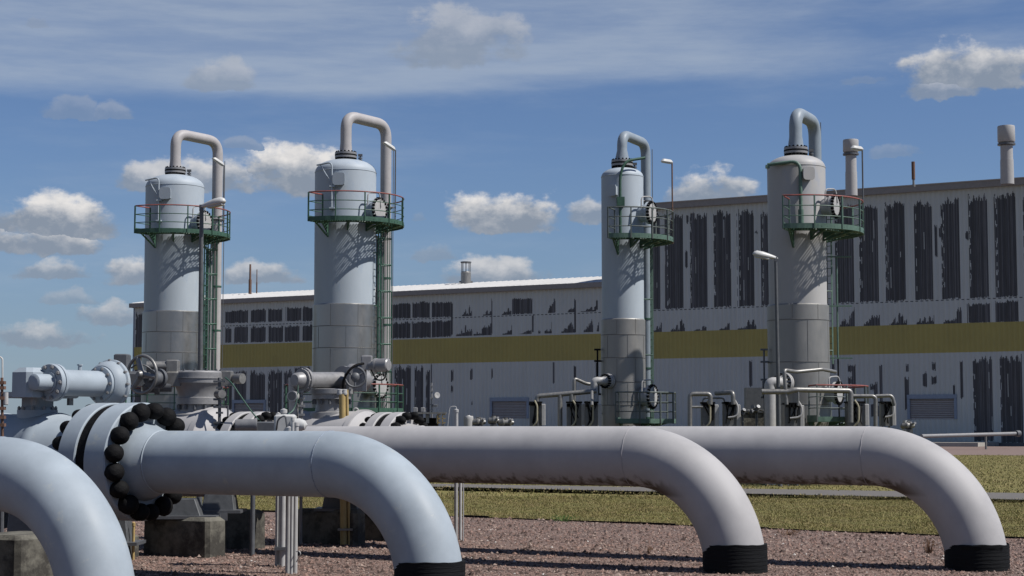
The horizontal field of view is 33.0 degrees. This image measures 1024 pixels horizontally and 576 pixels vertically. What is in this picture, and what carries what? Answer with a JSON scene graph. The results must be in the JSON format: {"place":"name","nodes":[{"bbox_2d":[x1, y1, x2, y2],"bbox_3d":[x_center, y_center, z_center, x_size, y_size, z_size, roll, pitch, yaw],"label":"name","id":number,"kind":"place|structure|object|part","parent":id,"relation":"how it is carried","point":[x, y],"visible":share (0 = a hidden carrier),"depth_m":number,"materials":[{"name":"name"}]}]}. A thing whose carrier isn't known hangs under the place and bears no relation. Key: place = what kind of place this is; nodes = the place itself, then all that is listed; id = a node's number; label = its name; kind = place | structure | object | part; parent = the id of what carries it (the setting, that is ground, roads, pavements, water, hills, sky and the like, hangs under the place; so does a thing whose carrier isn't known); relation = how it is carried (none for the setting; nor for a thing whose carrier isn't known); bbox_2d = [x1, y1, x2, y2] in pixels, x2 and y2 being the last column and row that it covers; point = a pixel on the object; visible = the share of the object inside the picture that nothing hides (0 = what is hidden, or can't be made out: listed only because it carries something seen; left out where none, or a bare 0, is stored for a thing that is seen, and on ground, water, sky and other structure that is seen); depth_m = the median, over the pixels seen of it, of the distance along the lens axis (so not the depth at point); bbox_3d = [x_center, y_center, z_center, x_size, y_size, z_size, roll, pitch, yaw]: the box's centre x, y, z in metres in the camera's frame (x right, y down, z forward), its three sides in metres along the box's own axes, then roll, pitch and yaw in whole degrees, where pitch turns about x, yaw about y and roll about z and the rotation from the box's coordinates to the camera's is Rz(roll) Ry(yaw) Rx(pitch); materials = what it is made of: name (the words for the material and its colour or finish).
{"place":"outdoors","nodes":[
{"label":"outdoors","id":0,"kind":"place"},
{"bbox_2d":[284,112,403,412],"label":"scrubber tower","id":1,"kind":"structure","parent":0,"point":[353,257],"depth_m":71.32,"materials":[{"name":"grey metal"}]},
{"bbox_2d":[0,0,1023,415],"label":"sky","id":2,"kind":"structure","parent":0,"point":[506,119],"materials":[{"name":"blue"}]},
{"bbox_2d":[4,455,1023,575],"bbox_3d":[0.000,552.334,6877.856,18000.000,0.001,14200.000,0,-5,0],"label":"ground","id":3,"kind":"structure","parent":0,"point":[507,547],"depth_m":28.16,"materials":[{"name":"brown gravel"}]},
{"bbox_2d":[0,356,7,531],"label":"instrument post","id":4,"kind":"object","parent":3,"relation":"on","point":[4,398],"visible":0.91,"depth_m":23.92,"materials":[{"name":"metal"}]},
{"bbox_2d":[0,531,52,575],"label":"concrete block","id":5,"kind":"structure","parent":3,"relation":"on","point":[22,553],"depth_m":22.01,"materials":[{"name":"grey concrete"}]},
{"bbox_2d":[7,514,31,531],"bbox_3d":[-7.165,3.534,25.399,0.597,0.688,0.700,0,-5,0],"label":"pipe saddle","id":6,"kind":"object","parent":5,"relation":"on","point":[15,523],"visible":0.09,"depth_m":25.18,"materials":[{"name":"metal"}]},
{"bbox_2d":[0,436,136,575],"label":"pipeline","id":7,"kind":"object","parent":3,"relation":"on","point":[57,503],"visible":1,"depth_m":20.16,"materials":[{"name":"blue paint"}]},
{"bbox_2d":[128,534,138,556],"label":"concrete block","id":8,"kind":"structure","parent":3,"relation":"on","point":[136,548],"depth_m":27.86,"materials":[{"name":"grey concrete"}]},
{"bbox_2d":[132,522,135,559],"bbox_3d":[-5.974,3.988,27.269,0.054,0.599,0.055,0,-5,0],"label":"post","id":9,"kind":"object","parent":3,"relation":"on","point":[133,539],"visible":1,"depth_m":27.25,"materials":[{"name":"yellow metal"}]},
{"bbox_2d":[143,516,224,557],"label":"concrete block","id":10,"kind":"structure","parent":3,"relation":"on","point":[203,537],"depth_m":27.92,"materials":[{"name":"grey concrete"}]},
{"bbox_2d":[147,513,227,520],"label":"steel beam","id":11,"kind":"structure","parent":10,"relation":"on","point":[224,516],"depth_m":28.41,"materials":[{"name":"grey metal"}]},
{"bbox_2d":[157,498,220,518],"bbox_3d":[-5.689,3.606,28.302,1.803,0.322,0.700,0,-5,0],"label":"pipe saddle","id":12,"kind":"object","parent":10,"relation":"on","point":[184,508],"visible":0.48,"depth_m":28.07,"materials":[{"name":"metal"}]},
{"bbox_2d":[225,509,264,549],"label":"concrete block","id":13,"kind":"structure","parent":3,"relation":"on","point":[237,530],"depth_m":29.66,"materials":[{"name":"grey concrete"}]},
{"bbox_2d":[202,494,246,512],"bbox_3d":[-4.863,3.575,28.807,0.782,0.327,0.700,0,-5,0],"label":"pipe saddle","id":14,"kind":"object","parent":13,"relation":"on","point":[212,503],"visible":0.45,"depth_m":28.58,"materials":[{"name":"metal"}]},
{"bbox_2d":[235,418,273,555],"bbox_3d":[-4.172,3.240,28.182,0.723,2.236,0.257,1,-5,-11],"label":"post","id":15,"kind":"object","parent":3,"relation":"on","point":[253,425],"visible":0.69,"depth_m":28.14,"materials":[{"name":"grey metal"}]},
{"bbox_2d":[52,403,465,575],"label":"pipeline","id":16,"kind":"object","parent":3,"relation":"on","point":[143,461],"visible":0.88,"depth_m":23.75,"materials":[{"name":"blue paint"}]},
{"bbox_2d":[274,408,306,573],"bbox_3d":[-3.194,2.952,25.437,0.473,2.371,1.635,1,-5,-17],"label":"conduit bundle","id":17,"kind":"object","parent":3,"relation":"on","point":[286,548],"visible":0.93,"depth_m":25.82,"materials":[{"name":"grey paint"}]},
{"bbox_2d":[287,378,304,543],"bbox_3d":[-3.868,3.076,30.755,0.301,2.976,0.617,0,-5,0],"label":"instrument post","id":18,"kind":"object","parent":3,"relation":"on","point":[293,397],"visible":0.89,"depth_m":30.90,"materials":[{"name":"grey metal"}]},
{"bbox_2d":[298,508,364,544],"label":"concrete block","id":19,"kind":"structure","parent":3,"relation":"on","point":[322,527],"depth_m":30.81,"materials":[{"name":"grey concrete"}]},
{"bbox_2d":[314,497,360,510],"bbox_3d":[-3.089,3.824,31.194,0.895,0.377,0.700,0,-5,0],"label":"pipe saddle","id":20,"kind":"object","parent":19,"relation":"on","point":[331,504],"visible":0.29,"depth_m":30.95,"materials":[{"name":"metal"}]},
{"bbox_2d":[337,389,352,545],"bbox_3d":[-2.971,3.178,30.671,0.305,2.758,0.170,0,-5,0],"label":"marker post","id":21,"kind":"object","parent":3,"relation":"on","point":[344,528],"visible":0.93,"depth_m":30.60,"materials":[{"name":"metal"}]},
{"bbox_2d":[129,276,601,425],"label":"hall","id":22,"kind":"structure","parent":3,"relation":"on","point":[511,349],"depth_m":218.62,"materials":[{"name":"paint"}]},
{"bbox_2d":[248,264,251,293],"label":"antenna","id":23,"kind":"object","parent":22,"relation":"on","point":[250,287],"visible":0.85,"depth_m":246.78,"materials":[{"name":"metal"}]},
{"bbox_2d":[459,261,472,283],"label":"exhaust stack","id":24,"kind":"object","parent":22,"relation":"on","point":[465,277],"visible":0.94,"depth_m":230.36,"materials":[{"name":"grey paint"}]},
{"bbox_2d":[364,512,384,540],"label":"concrete block","id":25,"kind":"structure","parent":3,"relation":"on","point":[372,531],"depth_m":31.84,"materials":[{"name":"grey concrete"}]},
{"bbox_2d":[447,406,463,540],"bbox_3d":[-0.993,3.410,31.793,0.384,2.472,0.182,-3,-6,35],"label":"conduit bundle","id":26,"kind":"object","parent":3,"relation":"on","point":[456,410],"visible":0.59,"depth_m":31.75,"materials":[{"name":"grey paint"}]},
{"bbox_2d":[217,412,767,573],"bbox_3d":[-0.575,3.260,27.273,9.685,2.650,1.419,-3,-5,29],"label":"pipeline","id":27,"kind":"object","parent":3,"relation":"on","point":[700,487],"visible":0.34,"depth_m":25.85,"materials":[{"name":"grey paint"}]},
{"bbox_2d":[114,354,258,496],"bbox_3d":[-5.698,2.393,29.969,4.077,2.478,2.052,-2,-5,19],"label":"ball valve","id":28,"kind":"object","parent":27,"relation":"attached to","point":[201,395],"visible":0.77,"depth_m":29.76,"materials":[{"name":"grey paint"}]},
{"bbox_2d":[550,515,578,521],"bbox_3d":[1.136,5.087,38.250,0.791,0.160,0.622,0,-5,0],"label":"weed","id":29,"kind":"object","parent":3,"relation":"on","point":[557,518],"visible":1,"depth_m":38.22,"materials":[{"name":"green plant"}]},
{"bbox_2d":[262,510,1023,538],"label":"lawn edging","id":30,"kind":"object","parent":3,"relation":"on","point":[872,532],"visible":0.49,"depth_m":36.77,"materials":[{"name":"grey concrete"}]},
{"bbox_2d":[359,412,1009,571],"bbox_3d":[2.396,3.320,28.055,11.185,2.656,1.412,-3,-5,29],"label":"pipeline","id":31,"kind":"object","parent":3,"relation":"on","point":[943,489],"visible":0.44,"depth_m":25.97,"materials":[{"name":"grey paint"}]},
{"bbox_2d":[287,355,391,425],"bbox_3d":[-3.850,2.504,31.803,3.632,2.481,1.933,-3,-5,29],"label":"ball valve","id":32,"kind":"object","parent":31,"relation":"attached to","point":[352,378],"visible":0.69,"depth_m":31.05,"materials":[{"name":"grey paint"}]},
{"bbox_2d":[778,529,799,534],"bbox_3d":[5.370,4.721,33.453,0.590,0.124,0.590,0,-5,0],"label":"weed","id":33,"kind":"object","parent":3,"relation":"on","point":[790,533],"visible":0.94,"depth_m":33.48,"materials":[{"name":"green plant"}]},
{"bbox_2d":[651,177,1023,445],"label":"tall hall","id":34,"kind":"structure","parent":3,"relation":"on","point":[931,292],"depth_m":191.44,"materials":[{"name":"paint"}]},
{"bbox_2d":[843,139,858,196],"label":"exhaust stack","id":35,"kind":"object","parent":34,"relation":"on","point":[850,155],"visible":0.96,"depth_m":187.11,"materials":[{"name":"grey paint"}]},
{"bbox_2d":[911,161,914,186],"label":"vent post","id":36,"kind":"object","parent":34,"relation":"on","point":[913,171],"visible":1,"depth_m":184.43,"materials":[{"name":"metal"}]},
{"bbox_2d":[997,125,1015,184],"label":"exhaust stack","id":37,"kind":"object","parent":34,"relation":"on","point":[1006,138],"visible":1,"depth_m":182.11,"materials":[{"name":"grey paint"}]},
{"bbox_2d":[921,538,936,552],"bbox_3d":[6.927,4.264,28.721,0.273,0.280,0.344,0,-5,0],"label":"weed","id":38,"kind":"object","parent":3,"relation":"on","point":[928,549],"visible":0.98,"depth_m":28.70,"materials":[{"name":"green plant"}]},
{"bbox_2d":[182,454,1023,536],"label":"lawn","id":39,"kind":"structure","parent":0,"point":[1015,481],"depth_m":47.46,"materials":[{"name":"green plant"}]},
{"bbox_2d":[125,130,230,409],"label":"scrubber tower","id":40,"kind":"structure","parent":39,"relation":"on","point":[174,200],"depth_m":75.73,"materials":[{"name":"grey metal"}]},
{"bbox_2d":[196,197,225,503],"bbox_3d":[-7.660,1.642,43.867,0.800,7.924,0.234,-2,-5,24],"label":"street lamp","id":41,"kind":"object","parent":39,"relation":"on","point":[215,202],"visible":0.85,"depth_m":44.07,"materials":[{"name":"metal"}]},
{"bbox_2d":[392,407,445,425],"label":"pipe rack","id":42,"kind":"object","parent":39,"relation":"on","point":[432,421],"visible":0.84,"depth_m":66.23,"materials":[{"name":"metal"}]},
{"bbox_2d":[430,383,439,417],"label":"gauge mast","id":43,"kind":"object","parent":39,"relation":"on","point":[436,394],"visible":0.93,"depth_m":67.11,"materials":[{"name":"grey metal"}]},
{"bbox_2d":[464,415,472,425],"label":"pump unit","id":44,"kind":"object","parent":39,"relation":"on","point":[468,419],"visible":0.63,"depth_m":66.64,"materials":[{"name":"grey paint"}]},
{"bbox_2d":[472,417,485,425],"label":"pump unit","id":45,"kind":"object","parent":39,"relation":"on","point":[477,421],"visible":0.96,"depth_m":66.68,"materials":[{"name":"metal"}]},
{"bbox_2d":[488,416,498,425],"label":"pump unit","id":46,"kind":"object","parent":39,"relation":"on","point":[492,420],"visible":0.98,"depth_m":66.67,"materials":[{"name":"metal"}]},
{"bbox_2d":[497,418,513,425],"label":"pump unit","id":47,"kind":"object","parent":39,"relation":"on","point":[505,422],"visible":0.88,"depth_m":66.68,"materials":[{"name":"metal"}]},
{"bbox_2d":[529,400,544,425],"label":"instrument cabinet","id":48,"kind":"object","parent":39,"relation":"on","point":[537,413],"visible":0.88,"depth_m":65.77,"materials":[{"name":"black metal"}]},
{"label":"door","id":49,"kind":"part","parent":48,"relation":"part of","materials":[{"name":"grey paint"}]},
{"bbox_2d":[535,378,596,425],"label":"thin pipe run","id":50,"kind":"object","parent":48,"relation":"attached to","point":[573,393],"visible":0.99,"depth_m":66.11,"materials":[{"name":"metal"}]},
{"bbox_2d":[566,400,584,425],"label":"instrument cabinet","id":51,"kind":"object","parent":39,"relation":"on","point":[575,412],"visible":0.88,"depth_m":65.78,"materials":[{"name":"black metal"}]},
{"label":"door","id":52,"kind":"part","parent":51,"relation":"part of","materials":[{"name":"grey paint"}]},
{"bbox_2d":[584,400,601,425],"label":"instrument cabinet","id":53,"kind":"object","parent":39,"relation":"on","point":[593,415],"visible":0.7,"depth_m":65.38,"materials":[{"name":"black metal"}]},
{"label":"door","id":54,"kind":"part","parent":53,"relation":"part of","materials":[{"name":"grey paint"}]},
{"bbox_2d":[700,401,718,425],"bbox_3d":[7.153,5.586,62.497,0.619,3.030,0.614,0,-5,0],"label":"instrument cabinet","id":55,"kind":"object","parent":39,"relation":"on","point":[709,415],"visible":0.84,"depth_m":62.38,"materials":[{"name":"black metal"}]},
{"bbox_2d":[688,390,735,425],"bbox_3d":[7.191,4.435,62.723,1.742,1.438,1.119,0,-5,0],"label":"thin pipe run","id":56,"kind":"object","parent":55,"relation":"attached to","point":[710,397],"visible":0.94,"depth_m":62.22,"materials":[{"name":"metal"}]},
{"bbox_3d":[7.387,4.610,62.582,0.150,0.770,0.420,0,-5,0],"label":"door","id":57,"kind":"part","parent":55,"relation":"part of","materials":[{"name":"grey paint"}]},
{"bbox_2d":[722,401,740,425],"bbox_3d":[7.941,5.574,62.468,0.619,3.051,0.673,0,-5,0],"label":"instrument cabinet","id":58,"kind":"object","parent":39,"relation":"on","point":[731,415],"visible":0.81,"depth_m":62.38,"materials":[{"name":"black metal"}]},
{"bbox_3d":[8.176,4.610,62.582,0.150,0.770,0.420,0,-5,0],"label":"door","id":59,"kind":"part","parent":58,"relation":"part of","materials":[{"name":"grey paint"}]},
{"bbox_2d":[740,408,749,425],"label":"valve manifold","id":60,"kind":"object","parent":39,"relation":"on","point":[742,412],"visible":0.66,"depth_m":66.75,"materials":[{"name":"grey paint"}]},
{"bbox_2d":[744,413,763,425],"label":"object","id":61,"kind":"structure","parent":39,"relation":"on","point":[749,419],"depth_m":69.60,"materials":[{"name":"grey concrete"}]},
{"bbox_2d":[744,388,763,412],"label":"junction cabinet","id":62,"kind":"object","parent":61,"relation":"on","point":[752,396],"visible":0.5,"depth_m":69.62,"materials":[{"name":"grey metal"}]},
{"bbox_2d":[749,405,763,425],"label":"valve manifold","id":63,"kind":"object","parent":39,"relation":"on","point":[755,410],"visible":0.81,"depth_m":66.70,"materials":[{"name":"grey paint"}]},
{"bbox_2d":[753,250,781,486],"bbox_3d":[8.927,2.801,60.414,0.977,8.253,0.270,1,-5,-11],"label":"street lamp","id":64,"kind":"object","parent":39,"relation":"on","point":[762,255],"visible":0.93,"depth_m":60.54,"materials":[{"name":"metal"}]},
{"bbox_2d":[782,401,803,485],"bbox_3d":[9.930,5.467,60.871,0.701,3.009,0.673,0,-5,0],"label":"instrument cabinet","id":65,"kind":"object","parent":39,"relation":"on","point":[793,414],"visible":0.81,"depth_m":60.79,"materials":[{"name":"grey metal"}]},
{"bbox_3d":[10.206,4.515,60.984,0.150,0.751,0.420,0,-5,0],"label":"door","id":66,"kind":"part","parent":65,"relation":"part of","materials":[{"name":"grey paint"}]},
{"bbox_2d":[760,108,868,484],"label":"scrubber tower","id":67,"kind":"structure","parent":39,"relation":"on","point":[801,231],"depth_m":62.82,"materials":[{"name":"grey metal"}]},
{"bbox_2d":[761,368,895,426],"bbox_3d":[11.224,3.891,60.697,5.414,2.197,1.533,3,-6,-34],"label":"thin pipe run","id":68,"kind":"object","parent":67,"relation":"attached to","point":[785,391],"visible":1,"depth_m":60.16,"materials":[{"name":"metal"}]},
{"bbox_2d":[844,400,868,485],"bbox_3d":[12.126,5.441,60.702,0.793,3.034,0.614,0,-5,0],"label":"instrument cabinet","id":69,"kind":"object","parent":39,"relation":"on","point":[860,413],"visible":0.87,"depth_m":60.59,"materials":[{"name":"grey metal"}]},
{"bbox_3d":[12.447,4.455,60.788,0.150,0.748,0.420,0,-5,0],"label":"door","id":70,"kind":"part","parent":69,"relation":"part of","materials":[{"name":"grey paint"}]},
{"bbox_2d":[878,400,895,427],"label":"instrument cabinet","id":71,"kind":"object","parent":39,"relation":"on","point":[887,413],"visible":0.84,"depth_m":65.58,"materials":[{"name":"black metal"}]},
{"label":"door","id":72,"kind":"part","parent":71,"relation":"part of","materials":[{"name":"grey paint"}]},
{"bbox_2d":[900,421,915,433],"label":"pump unit","id":73,"kind":"object","parent":39,"relation":"on","point":[907,426],"visible":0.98,"depth_m":67.65,"materials":[{"name":"metal"}]},
{"bbox_2d":[590,131,675,425],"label":"scrubber tower","id":74,"kind":"structure","parent":0,"point":[629,393],"depth_m":67.53,"materials":[{"name":"grey metal"}]},
{"bbox_2d":[431,484,1023,502],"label":"path","id":75,"kind":"structure","parent":0,"point":[857,493],"depth_m":55.15,"materials":[{"name":"concrete"}]},
{"bbox_2d":[940,446,1023,454],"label":"gravel strip","id":76,"kind":"object","parent":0,"point":[1004,450],"depth_m":149.06,"materials":[{"name":"gravel"}]},
{"bbox_2d":[933,442,998,446],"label":"concrete pad","id":77,"kind":"object","parent":76,"relation":"on","point":[966,444],"visible":0.64,"depth_m":178.20,"materials":[{"name":"grey concrete"}]},
{"bbox_2d":[920,430,1021,448],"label":"barrier pipe","id":78,"kind":"object","parent":76,"relation":"on","point":[1016,433],"visible":0.97,"depth_m":155.82,"materials":[{"name":"grey metal"}]},
{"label":"concrete block","id":79,"kind":"object","parent":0,"visible":0},
{"bbox_2d":[118,520,145,545],"bbox_3d":[-6.420,3.781,27.386,1.102,0.557,0.700,0,-5,0],"label":"pipe saddle","id":80,"kind":"object","parent":79,"relation":"on","point":[126,526],"visible":0.18,"depth_m":27.18,"materials":[{"name":"metal"}]},
{"bbox_3d":[-6.716,3.591,26.398,1.034,0.547,0.700,0,-5,0],"label":"pipe saddle","id":81,"kind":"object","parent":79,"relation":"on","visible":0},
{"bbox_2d":[0,359,130,527],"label":"ball valve","id":82,"kind":"object","parent":81,"relation":"on","point":[38,418],"visible":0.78,"depth_m":25.89,"materials":[{"name":"blue paint"}]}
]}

